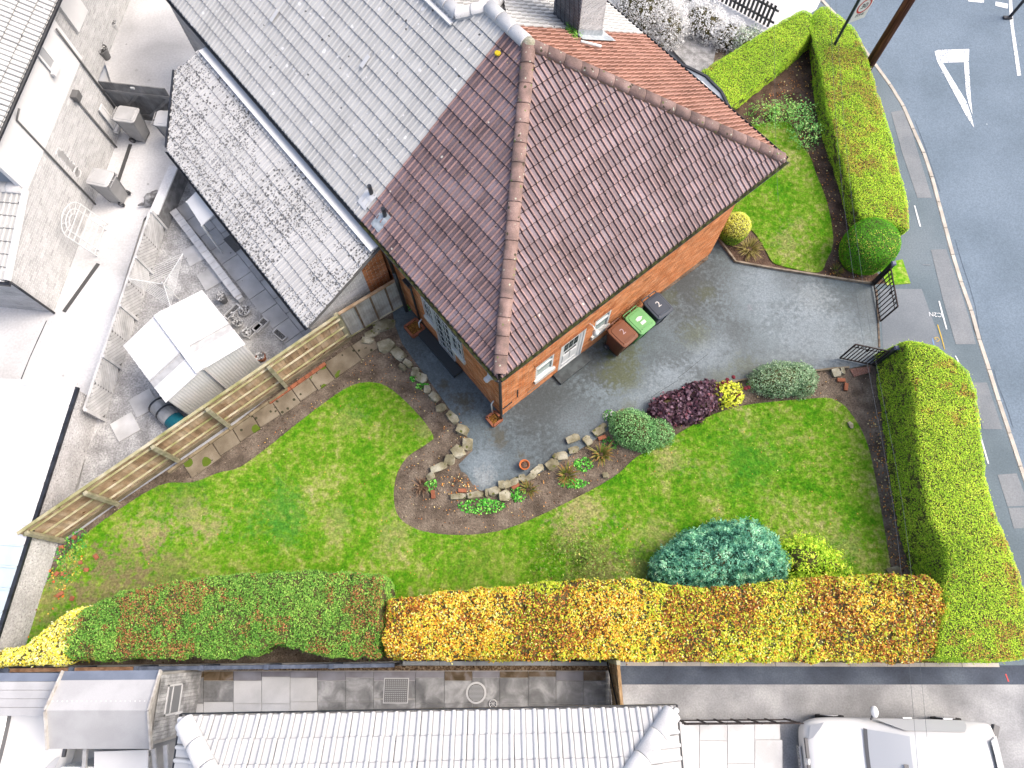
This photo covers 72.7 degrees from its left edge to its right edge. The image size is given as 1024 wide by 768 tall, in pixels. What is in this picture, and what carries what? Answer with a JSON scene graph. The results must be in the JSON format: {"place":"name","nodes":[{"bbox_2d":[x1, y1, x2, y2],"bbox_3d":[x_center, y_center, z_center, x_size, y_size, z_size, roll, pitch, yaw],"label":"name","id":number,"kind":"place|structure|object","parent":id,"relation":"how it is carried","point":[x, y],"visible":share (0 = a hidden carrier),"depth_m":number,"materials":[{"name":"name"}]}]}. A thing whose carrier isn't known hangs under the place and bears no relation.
{"place":"outdoors","nodes":[
{"label":"outdoors","id":0,"kind":"place"},
{"bbox_2d":[0,0,194,394],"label":"concrete drive","id":1,"kind":"structure","parent":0,"point":[151,46],"depth_m":20.65,"materials":[{"name":"white concrete"}]},
{"bbox_2d":[61,202,108,256],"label":"garden arch","id":2,"kind":"structure","parent":1,"relation":"on","point":[96,248],"depth_m":20.04,"materials":[{"name":"white plastic"}]},
{"bbox_2d":[86,168,130,206],"bbox_3d":[-11.934,-5.822,20.694,0.772,1.100,0.581,12,70,4],"label":"wheelie bin","id":3,"kind":"object","parent":1,"relation":"on","point":[107,185],"visible":1,"depth_m":20.35,"materials":[{"name":"grey plastic"}]},
{"bbox_2d":[110,106,149,142],"bbox_3d":[-11.688,-7.978,21.483,0.772,1.100,0.582,9,70,3],"label":"wheelie bin","id":4,"kind":"object","parent":1,"relation":"on","point":[130,121],"visible":1,"depth_m":21.16,"materials":[{"name":"grey plastic"}]},
{"bbox_2d":[151,110,167,136],"bbox_3d":[-10.443,-7.824,21.426,0.772,1.100,0.581,4,70,1],"label":"wheelie bin","id":5,"kind":"object","parent":1,"relation":"on","point":[160,121],"visible":0.28,"depth_m":20.95,"materials":[{"name":"grey plastic"}]},
{"bbox_2d":[78,182,303,489],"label":"courtyard","id":6,"kind":"structure","parent":0,"point":[107,450],"depth_m":19.64,"materials":[{"name":"grey concrete"}]},
{"bbox_2d":[82,210,167,421],"bbox_3d":[-10.685,-1.985,19.379,0.116,0.960,6.095,6,70,2],"label":"chevron fence","id":7,"kind":"object","parent":6,"relation":"on","point":[109,367],"visible":0.96,"depth_m":19.21,"materials":[{"name":"grey wood"}]},
{"bbox_2d":[127,253,182,305],"bbox_3d":[-9.747,-2.615,19.450,1.412,1.261,1.640,0,70,0],"label":"rotary dryer","id":8,"kind":"object","parent":6,"relation":"on","point":[167,289],"visible":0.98,"depth_m":19.00,"materials":[{"name":"white plastic"}]},
{"bbox_2d":[148,396,184,428],"bbox_3d":[-9.153,0.852,18.566,1.180,0.524,0.524,39,75,13],"label":"blue drum","id":9,"kind":"object","parent":6,"relation":"on","point":[167,415],"visible":0.65,"depth_m":18.39,"materials":[{"name":"teal plastic"}]},
{"bbox_2d":[150,165,187,227],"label":"wall","id":10,"kind":"structure","parent":6,"relation":"on","point":[170,193],"depth_m":20.65,"materials":[{"name":"concrete"}]},
{"bbox_2d":[123,290,261,414],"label":"metal shed","id":11,"kind":"structure","parent":6,"relation":"on","point":[191,354],"depth_m":17.64,"materials":[{"name":"white metal"}]},
{"bbox_2d":[170,209,244,302],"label":"coping wall","id":12,"kind":"structure","parent":6,"relation":"on","point":[207,256],"depth_m":20.25,"materials":[{"name":"grey concrete"}]},
{"bbox_2d":[110,203,309,441],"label":"flagstone path","id":13,"kind":"structure","parent":6,"relation":"on","point":[250,286],"depth_m":20.17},
{"bbox_2d":[186,192,222,253],"bbox_3d":[-8.624,-4.618,19.921,0.501,1.750,1.045,-33,73,-11],"label":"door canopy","id":14,"kind":"object","parent":13,"relation":"on","point":[199,208],"visible":0.95,"depth_m":19.24,"materials":[{"name":"white plastic"}]},
{"bbox_2d":[164,0,644,331],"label":"attached house","id":15,"kind":"structure","parent":6,"relation":"on","point":[297,131],"depth_m":17.79,"materials":[{"name":"grey brick"}]},
{"bbox_2d":[553,0,615,47],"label":"chimney","id":16,"kind":"object","parent":15,"relation":"on","point":[583,19],"visible":0.66,"depth_m":16.69,"materials":[{"name":"grey brick"}]},
{"bbox_2d":[18,665,609,767],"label":"paving base","id":17,"kind":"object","parent":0,"point":[170,743],"depth_m":16.11,"materials":[{"name":"grey concrete"}]},
{"bbox_2d":[0,673,59,715],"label":"ribbed outbuilding","id":18,"kind":"structure","parent":17,"relation":"on","point":[24,694],"depth_m":14.81,"materials":[{"name":"grey metal"}]},
{"bbox_2d":[0,716,75,767],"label":"van","id":19,"kind":"object","parent":17,"relation":"on","point":[22,741],"visible":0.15,"depth_m":15.28,"materials":[{"name":"white paint"}]},
{"bbox_2d":[61,745,168,767],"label":"white conservatory","id":20,"kind":"object","parent":17,"relation":"on","point":[124,759],"visible":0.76,"depth_m":14.68,"materials":[{"name":"plastic"}]},
{"bbox_2d":[43,669,201,749],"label":"felt shed","id":21,"kind":"structure","parent":17,"relation":"on","point":[133,709],"depth_m":14.32,"materials":[{"name":"white wood"}]},
{"bbox_2d":[163,683,183,716],"bbox_3d":[-7.393,6.887,15.210,0.028,0.700,0.620,0,70,0],"label":"shed window","id":22,"kind":"structure","parent":21,"relation":"in","point":[174,692],"depth_m":15.21,"materials":[{"name":"white glass"}]},
{"bbox_2d":[0,662,399,672],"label":"fence","id":23,"kind":"object","parent":17,"relation":"on","point":[206,667],"visible":0.94,"depth_m":15.84,"materials":[{"name":"wood"}]},
{"bbox_2d":[196,671,605,712],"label":"paved patio","id":24,"kind":"structure","parent":17,"relation":"on","point":[243,691],"depth_m":16.49,"materials":[{"name":"stone"}]},
{"bbox_2d":[383,678,408,702],"bbox_3d":[-2.745,7.259,16.484,0.589,0.051,0.553,0,70,0],"label":"grid cover","id":25,"kind":"object","parent":24,"relation":"on","point":[395,690],"visible":1,"depth_m":16.47,"materials":[{"name":"grey metal"}]},
{"bbox_2d":[466,682,485,703],"bbox_3d":[-0.847,7.305,16.470,0.480,0.046,0.477,0,70,0],"label":"round cover","id":26,"kind":"object","parent":24,"relation":"on","point":[475,692],"visible":1,"depth_m":16.46,"materials":[{"name":"grey metal"}]},
{"bbox_2d":[204,665,607,670],"bbox_3d":[-2.673,6.796,16.660,9.981,0.001,0.117,0,70,0],"label":"gravel margin","id":27,"kind":"object","parent":17,"relation":"on","point":[500,668],"visible":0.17,"depth_m":16.65,"materials":[{"name":"grey gravel"}]},
{"bbox_2d":[172,704,683,767],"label":"house","id":28,"kind":"structure","parent":17,"relation":"on","point":[617,736],"depth_m":11.76,"materials":[{"name":"white tile"}]},
{"bbox_2d":[26,381,890,643],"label":"lawn","id":29,"kind":"structure","parent":0,"point":[504,579],"depth_m":17.93,"materials":[{"name":"green plant"}]},
{"bbox_2d":[53,528,89,564],"bbox_3d":[-11.153,4.104,17.593,0.876,0.151,0.922,0,70,0],"label":"ivy patch","id":30,"kind":"object","parent":29,"relation":"on","point":[68,541],"visible":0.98,"depth_m":17.59,"materials":[{"name":"green plant"}]},
{"bbox_2d":[530,517,639,582],"bbox_3d":[1.792,4.236,17.039,2.735,1.112,2.060,0,70,0],"label":"sparse shrub","id":31,"kind":"object","parent":29,"relation":"on","point":[564,544],"visible":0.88,"depth_m":17.13,"materials":[{"name":"green plant"}]},
{"bbox_2d":[0,0,997,704],"bbox_3d":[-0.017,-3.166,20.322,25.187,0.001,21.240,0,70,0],"label":"garden soil","id":32,"kind":"structure","parent":0,"point":[857,400],"depth_m":18.40,"materials":[{"name":"brown soil"}]},
{"bbox_2d":[0,605,93,668],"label":"yellow bush","id":33,"kind":"object","parent":32,"relation":"on","point":[45,647],"visible":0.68,"depth_m":15.60,"materials":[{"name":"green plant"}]},
{"bbox_2d":[0,379,96,672],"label":"garage","id":34,"kind":"structure","parent":32,"relation":"on","point":[46,430],"depth_m":17.18,"materials":[{"name":"white plastic"}]},
{"bbox_2d":[0,0,131,313],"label":"rendered house","id":35,"kind":"structure","parent":32,"relation":"on","point":[60,130],"depth_m":19.15,"materials":[{"name":"grey brick"}]},
{"bbox_2d":[38,45,61,76],"bbox_3d":[-12.360,-8.668,18.568,0.100,0.743,0.472,6,70,2],"label":"window","id":36,"kind":"structure","parent":35,"relation":"in","point":[53,65],"depth_m":18.67,"materials":[{"name":"white glass"}]},
{"bbox_2d":[98,81,169,120],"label":"drive gate","id":37,"kind":"structure","parent":35,"relation":"attached to","point":[148,101],"depth_m":21.16,"materials":[{"name":"grey wood"}]},
{"bbox_2d":[16,315,350,543],"bbox_3d":[-8.018,1.148,17.916,8.985,1.558,0.187,-37,74,-12],"label":"board fence","id":38,"kind":"object","parent":32,"relation":"on","point":[61,521],"visible":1,"depth_m":17.80,"materials":[{"name":"brown wood"}]},
{"bbox_2d":[61,569,396,663],"bbox_3d":[-6.515,5.429,16.348,7.470,1.550,2.125,0,70,0],"label":"green hedge","id":39,"kind":"object","parent":32,"relation":"on","point":[333,615],"visible":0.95,"depth_m":15.74,"materials":[{"name":"green plant"}]},
{"bbox_2d":[167,362,325,473],"bbox_3d":[-7.085,0.884,18.788,4.918,0.100,0.105,-37,74,-12],"label":"fence edging","id":40,"kind":"object","parent":32,"relation":"on","point":[270,401],"visible":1,"depth_m":18.76,"materials":[{"name":"wood"}]},
{"bbox_2d":[183,339,377,477],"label":"slab path","id":41,"kind":"structure","parent":32,"relation":"on","point":[342,362],"depth_m":18.89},
{"bbox_2d":[334,278,406,337],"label":"fence panel","id":42,"kind":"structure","parent":32,"relation":"on","point":[391,303],"depth_m":18.98,"materials":[{"name":"grey wood"}]},
{"bbox_2d":[361,319,472,480],"bbox_3d":[-2.584,0.196,19.038,1.602,0.241,4.816,-26,72,-9],"label":"rock edging","id":43,"kind":"object","parent":32,"relation":"on","point":[388,345],"visible":1,"depth_m":19.08,"materials":[{"name":"stone"}]},
{"bbox_2d":[435,471,479,494],"bbox_3d":[-1.421,2.595,18.199,1.181,0.001,0.652,0,70,0],"label":"debris patch","id":44,"kind":"object","parent":32,"relation":"on","point":[446,480],"visible":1,"depth_m":18.20,"materials":[{"name":"soil"}]},
{"bbox_2d":[458,498,504,514],"bbox_3d":[-0.786,3.133,17.946,1.242,0.156,0.458,0,70,0],"label":"campion patch","id":45,"kind":"object","parent":32,"relation":"on","point":[483,502],"visible":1,"depth_m":17.96,"materials":[{"name":"green plant"}]},
{"bbox_2d":[450,408,625,501],"bbox_3d":[1.059,2.380,18.236,5.286,0.211,1.479,-26,72,-9],"label":"rock edging","id":46,"kind":"object","parent":32,"relation":"on","point":[551,464],"visible":0.97,"depth_m":18.19,"materials":[{"name":"stone"}]},
{"bbox_2d":[358,26,789,427],"bbox_3d":[1.851,-5.081,17.636,10.862,6.360,5.990,-38,74,-13],"label":"bungalow","id":47,"kind":"object","parent":32,"relation":"on","point":[550,202],"visible":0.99,"depth_m":16.26,"materials":[{"name":"tile"}]},
{"bbox_2d":[430,307,455,360],"bbox_3d":[-1.765,-1.290,18.295,0.100,2.320,0.730,-38,74,-13],"label":"french door","id":48,"kind":"structure","parent":47,"relation":"in","point":[444,338],"depth_m":18.22,"materials":[{"name":"white plastic"}]},
{"bbox_2d":[449,330,465,364],"bbox_3d":[-1.390,-0.967,17.799,0.120,1.330,0.580,-38,74,-13],"label":"window","id":49,"kind":"structure","parent":47,"relation":"in","point":[457,349],"depth_m":17.93,"materials":[{"name":"white plastic"}]},
{"bbox_2d":[534,354,555,384],"bbox_3d":[0.848,-0.412,18.064,0.700,1.090,0.120,-38,74,-13],"label":"window","id":50,"kind":"structure","parent":47,"relation":"in","point":[544,369],"depth_m":18.32,"materials":[{"name":"white plastic"}]},
{"bbox_2d":[557,328,586,371],"bbox_3d":[1.565,-0.909,18.544,0.850,1.730,0.070,-38,74,-13],"label":"front door","id":51,"kind":"structure","parent":47,"relation":"in","point":[573,348],"depth_m":18.53,"materials":[{"name":"white plastic"}]},
{"bbox_2d":[678,61,730,106],"bbox_3d":[5.198,-7.703,20.625,1.261,2.545,2.649,-38,74,-13],"label":"bay window","id":52,"kind":"structure","parent":47,"relation":"in","point":[704,78],"depth_m":19.59,"materials":[{"name":"white plastic"}]},
{"bbox_2d":[587,440,613,465],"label":"iris clump","id":53,"kind":"object","parent":32,"relation":"on","point":[603,454],"visible":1,"depth_m":18.34,"materials":[{"name":"brown plant"}]},
{"bbox_2d":[607,407,675,453],"bbox_3d":[3.422,1.211,18.325,1.878,0.756,1.161,19,71,7],"label":"hebe bush","id":54,"kind":"object","parent":32,"relation":"on","point":[635,430],"visible":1,"depth_m":18.24,"materials":[{"name":"green plant"}]},
{"bbox_2d":[381,571,952,665],"bbox_3d":[3.607,5.492,16.297,13.135,1.616,2.061,0,70,0],"label":"golden hedge","id":55,"kind":"object","parent":32,"relation":"on","point":[859,618],"visible":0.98,"depth_m":15.66,"materials":[{"name":"yellow plant"}]},
{"bbox_2d":[647,378,722,427],"bbox_3d":[4.669,0.557,18.641,2.282,0.657,1.226,-22,71,-8],"label":"purple heuchera","id":56,"kind":"object","parent":32,"relation":"on","point":[683,406],"visible":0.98,"depth_m":18.55,"materials":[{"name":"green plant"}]},
{"bbox_2d":[403,660,999,666],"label":"stone kerb","id":57,"kind":"structure","parent":32,"relation":"on","point":[747,663],"depth_m":16.59,"materials":[{"name":"stone"}]},
{"bbox_2d":[646,516,792,587],"bbox_3d":[5.098,4.192,16.882,3.587,1.452,2.047,0,70,0],"label":"blue conifer","id":58,"kind":"object","parent":32,"relation":"on","point":[742,552],"visible":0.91,"depth_m":16.64,"materials":[{"name":"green plant"}]},
{"bbox_2d":[712,375,750,409],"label":"sedum plant","id":59,"kind":"object","parent":32,"relation":"on","point":[731,394],"visible":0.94,"depth_m":18.70,"materials":[{"name":"yellow plant"}]},
{"bbox_2d":[729,24,761,50],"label":"corner shrub","id":60,"kind":"object","parent":32,"relation":"on","point":[743,39],"visible":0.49,"depth_m":22.74,"materials":[{"name":"white plant"}]},
{"bbox_2d":[746,359,819,399],"bbox_3d":[7.393,-0.162,18.773,1.932,0.856,1.132,0,70,0],"label":"grey green bush","id":61,"kind":"object","parent":32,"relation":"on","point":[793,378],"visible":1,"depth_m":18.67,"materials":[{"name":"green plant"}]},
{"bbox_2d":[701,6,909,234],"bbox_3d":[10.246,-8.223,21.625,5.565,1.009,7.967,-35,74,-12],"label":"clipped hedge","id":62,"kind":"object","parent":32,"relation":"on","point":[739,76],"visible":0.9,"depth_m":21.64,"materials":[{"name":"green plant"}]},
{"bbox_2d":[780,529,852,579],"bbox_3d":[7.372,4.288,17.044,2.192,1.100,1.493,0,70,0],"label":"yellow shrub","id":63,"kind":"object","parent":32,"relation":"on","point":[805,560],"visible":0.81,"depth_m":17.05,"materials":[{"name":"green plant"}]},
{"bbox_2d":[831,367,901,573],"bbox_3d":[9.264,2.156,18.325,0.417,0.188,5.555,-5,70,-2],"label":"rock edging","id":64,"kind":"object","parent":32,"relation":"on","point":[836,372],"visible":0.96,"depth_m":18.69,"materials":[{"name":"stone"}]},
{"bbox_2d":[873,346,899,365],"bbox_3d":[10.077,-0.750,18.776,0.130,1.245,0.130,0,70,0],"label":"gate post","id":65,"kind":"object","parent":32,"relation":"on","point":[894,349],"visible":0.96,"depth_m":18.54,"materials":[{"name":"black metal"}]},
{"bbox_2d":[839,344,889,364],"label":"iron gate","id":66,"kind":"structure","parent":65,"relation":"attached to","point":[867,350],"depth_m":18.80,"materials":[{"name":"black metal"}]},
{"bbox_2d":[874,339,1023,665],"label":"long hedge","id":67,"kind":"object","parent":32,"relation":"on","point":[959,552],"visible":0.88,"depth_m":16.68,"materials":[{"name":"green plant"}]},
{"bbox_2d":[393,240,878,490],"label":"driveway","id":68,"kind":"structure","parent":0,"point":[728,316],"depth_m":19.45,"materials":[{"name":"grey asphalt"}]},
{"bbox_2d":[603,318,637,355],"bbox_3d":[2.926,-1.204,19.006,0.581,1.100,0.772,-40,75,-13],"label":"wheelie bin","id":69,"kind":"object","parent":68,"relation":"on","point":[622,335],"visible":1,"depth_m":18.54,"materials":[{"name":"brown plastic"}]},
{"bbox_2d":[623,305,654,343],"bbox_3d":[3.410,-1.548,19.132,0.581,1.100,0.772,-39,74,-13],"label":"wheelie bin","id":70,"kind":"object","parent":68,"relation":"on","point":[640,321],"visible":0.81,"depth_m":18.63,"materials":[{"name":"green plastic"}]},
{"bbox_2d":[641,290,672,329],"bbox_3d":[3.932,-1.965,19.285,0.581,1.100,0.772,-36,74,-12],"label":"wheelie bin","id":71,"kind":"object","parent":68,"relation":"on","point":[657,308],"visible":0.95,"depth_m":18.79,"materials":[{"name":"grey plastic"}]},
{"bbox_2d":[671,0,716,71],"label":"front gravel","id":72,"kind":"structure","parent":0,"point":[694,54],"depth_m":23.22,"materials":[{"name":"white gravel"}]},
{"bbox_2d":[609,0,692,50],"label":"pale conifer","id":73,"kind":"object","parent":72,"relation":"on","point":[660,22],"visible":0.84,"depth_m":22.53,"materials":[{"name":"white plant"}]},
{"bbox_2d":[681,0,749,53],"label":"pale shrub","id":74,"kind":"object","parent":72,"relation":"on","point":[706,23],"visible":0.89,"depth_m":22.94,"materials":[{"name":"white plant"}]},
{"bbox_2d":[678,720,781,767],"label":"slab terrace","id":75,"kind":"structure","parent":0,"point":[735,746],"depth_m":15.83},
{"bbox_2d":[680,718,803,724],"bbox_3d":[5.040,7.548,15.570,2.600,0.970,0.030,0,70,0],"label":"metal railing","id":76,"kind":"object","parent":75,"relation":"on","point":[720,722],"visible":0.92,"depth_m":15.31,"materials":[{"name":"black metal"}]},
{"bbox_2d":[694,0,820,30],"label":"front pavement","id":77,"kind":"structure","parent":0,"point":[787,8],"depth_m":23.85,"materials":[{"name":"concrete"}]},
{"bbox_2d":[718,0,779,26],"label":"picket fence","id":78,"kind":"object","parent":77,"relation":"on","point":[758,14],"visible":0.99,"depth_m":23.38,"materials":[{"name":"black metal"}]},
{"bbox_2d":[731,121,833,272],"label":"lawn","id":79,"kind":"structure","parent":0,"point":[793,213],"depth_m":21.03,"materials":[{"name":"green plant"}]},
{"bbox_2d":[717,49,884,283],"bbox_3d":[8.161,-7.209,21.797,5.404,0.001,9.236,0,70,0],"label":"dark soil bed","id":80,"kind":"object","parent":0,"point":[789,74],"visible":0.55,"depth_m":22.01,"materials":[{"name":"brown soil"}]},
{"bbox_2d":[720,211,751,245],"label":"golden topiary","id":81,"kind":"object","parent":80,"relation":"on","point":[737,227],"visible":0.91,"depth_m":20.01,"materials":[{"name":"yellow plant"}]},
{"bbox_2d":[736,237,768,261],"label":"tan grass","id":82,"kind":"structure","parent":80,"relation":"on","point":[748,249],"depth_m":20.53,"materials":[{"name":"beige plant"}]},
{"bbox_2d":[744,93,802,131],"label":"rose shrub","id":83,"kind":"object","parent":80,"relation":"on","point":[777,111],"visible":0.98,"depth_m":21.93,"materials":[{"name":"green plant"}]},
{"bbox_2d":[718,238,871,284],"bbox_3d":[8.190,-3.353,20.337,4.568,0.100,0.632,18,71,6],"label":"bed edging","id":84,"kind":"object","parent":80,"relation":"on","point":[787,270],"visible":1,"depth_m":20.29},
{"bbox_2d":[781,97,824,152],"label":"upright shrub","id":85,"kind":"object","parent":80,"relation":"on","point":[800,127],"visible":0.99,"depth_m":21.75,"materials":[{"name":"green plant"}]},
{"bbox_2d":[838,217,901,275],"bbox_3d":[10.208,-3.950,19.861,1.530,1.417,1.514,0,70,0],"label":"dome topiary","id":86,"kind":"object","parent":80,"relation":"on","point":[876,239],"visible":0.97,"depth_m":19.41,"materials":[{"name":"green plant"}]},
{"bbox_2d":[871,261,895,285],"bbox_3d":[10.471,-3.112,19.640,0.130,1.245,0.130,0,70,0],"label":"gate post","id":87,"kind":"object","parent":80,"relation":"on","point":[892,264],"visible":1,"depth_m":19.48,"materials":[{"name":"black metal"}]},
{"bbox_2d":[873,268,898,321],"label":"iron gate","id":88,"kind":"structure","parent":87,"relation":"attached to","point":[890,292],"depth_m":19.38,"materials":[{"name":"black metal"}]},
{"bbox_2d":[611,685,1023,767],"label":"grey drive","id":89,"kind":"structure","parent":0,"point":[1002,706],"depth_m":16.41,"materials":[{"name":"grey concrete"}]},
{"bbox_2d":[607,659,623,704],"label":"side gate","id":90,"kind":"structure","parent":89,"relation":"on","point":[613,666],"depth_m":15.55,"materials":[{"name":"brown wood"}]},
{"bbox_2d":[797,706,1003,767],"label":"parked car","id":91,"kind":"object","parent":89,"relation":"on","point":[832,741],"visible":1,"depth_m":15.13,"materials":[{"name":"white paint"}]},
{"bbox_2d":[620,665,1023,684],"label":"slate drive","id":92,"kind":"structure","parent":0,"point":[728,675],"depth_m":16.61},
{"bbox_2d":[830,10,917,765],"bbox_3d":[6.671,-1.302,13.154,0.244,1.020,15.864,2,70,1],"label":"overhead wire","id":93,"kind":"object","parent":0,"point":[875,406],"visible":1,"depth_m":12.65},
{"bbox_2d":[835,0,929,767],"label":"overhead wire","id":94,"kind":"object","parent":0,"point":[884,406],"visible":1,"depth_m":12.65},
{"bbox_2d":[749,1,1023,664],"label":"footway","id":95,"kind":"structure","parent":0,"point":[918,245],"depth_m":20.09,"materials":[{"name":"concrete"}]},
{"bbox_2d":[833,0,873,46],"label":"speed sign","id":96,"kind":"object","parent":95,"relation":"on","point":[862,9],"visible":0.98,"depth_m":21.09,"materials":[{"name":"white metal"}]},
{"bbox_2d":[867,0,914,69],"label":"telegraph pole","id":97,"kind":"object","parent":95,"relation":"on","point":[905,6],"visible":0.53,"depth_m":21.23,"materials":[{"name":"brown wood"}]},
{"bbox_2d":[880,259,909,285],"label":"grass verge","id":98,"kind":"object","parent":95,"relation":"on","point":[900,274],"depth_m":20.30,"materials":[{"name":"green plant"}]},
{"bbox_2d":[880,289,939,349],"bbox_3d":[11.216,-1.813,19.820,1.653,0.001,2.002,0,70,0],"label":"footway patch","id":99,"kind":"object","parent":95,"relation":"on","point":[910,318],"visible":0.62,"depth_m":19.82,"materials":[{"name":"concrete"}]},
{"bbox_2d":[891,110,931,197],"bbox_3d":[12.474,-7.237,21.801,0.497,0.001,3.340,-3,70,-1],"label":"footway patch","id":100,"kind":"object","parent":95,"relation":"on","point":[911,155],"visible":1,"depth_m":21.78,"materials":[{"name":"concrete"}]},
{"bbox_2d":[931,249,975,343],"bbox_3d":[12.722,-2.558,20.091,0.639,0.001,3.062,0,70,0],"label":"footway patch","id":101,"kind":"object","parent":95,"relation":"on","point":[958,318],"visible":1,"depth_m":20.05,"materials":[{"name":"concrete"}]},
{"bbox_2d":[971,383,1001,428],"bbox_3d":[12.895,0.587,18.942,0.516,0.001,1.358,-2,70,-1],"label":"footway patch","id":102,"kind":"object","parent":95,"relation":"on","point":[988,415],"visible":0.83,"depth_m":18.91,"materials":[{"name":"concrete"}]},
{"bbox_2d":[998,473,1023,505],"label":"footway patch","id":103,"kind":"object","parent":95,"relation":"on","point":[1012,489],"visible":1,"depth_m":18.15,"materials":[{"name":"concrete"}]},
{"bbox_2d":[1008,508,1023,527],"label":"footway patch","id":104,"kind":"object","parent":95,"relation":"on","point":[1017,516],"visible":1,"depth_m":17.91,"materials":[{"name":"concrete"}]},
{"bbox_2d":[825,0,1023,467],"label":"road","id":105,"kind":"structure","parent":0,"point":[978,169],"depth_m":22.14,"materials":[{"name":"grey asphalt"}]},
{"bbox_2d":[821,0,1023,481],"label":"kerb","id":106,"kind":"structure","parent":105,"relation":"on","point":[978,336],"depth_m":20.32,"materials":[{"name":"concrete"}]},
{"bbox_2d":[935,49,973,126],"bbox_3d":[14.758,-9.726,22.820,1.197,0.001,3.253,0,70,0],"label":"give way triangle","id":107,"kind":"object","parent":105,"relation":"on","point":[951,55],"visible":1,"depth_m":23.08,"materials":[{"name":"paint"}]},
{"bbox_2d":[1009,0,1020,75],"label":"lane line","id":108,"kind":"object","parent":105,"relation":"on","point":[1014,43],"visible":1,"depth_m":23.47,"materials":[{"name":"paint"}]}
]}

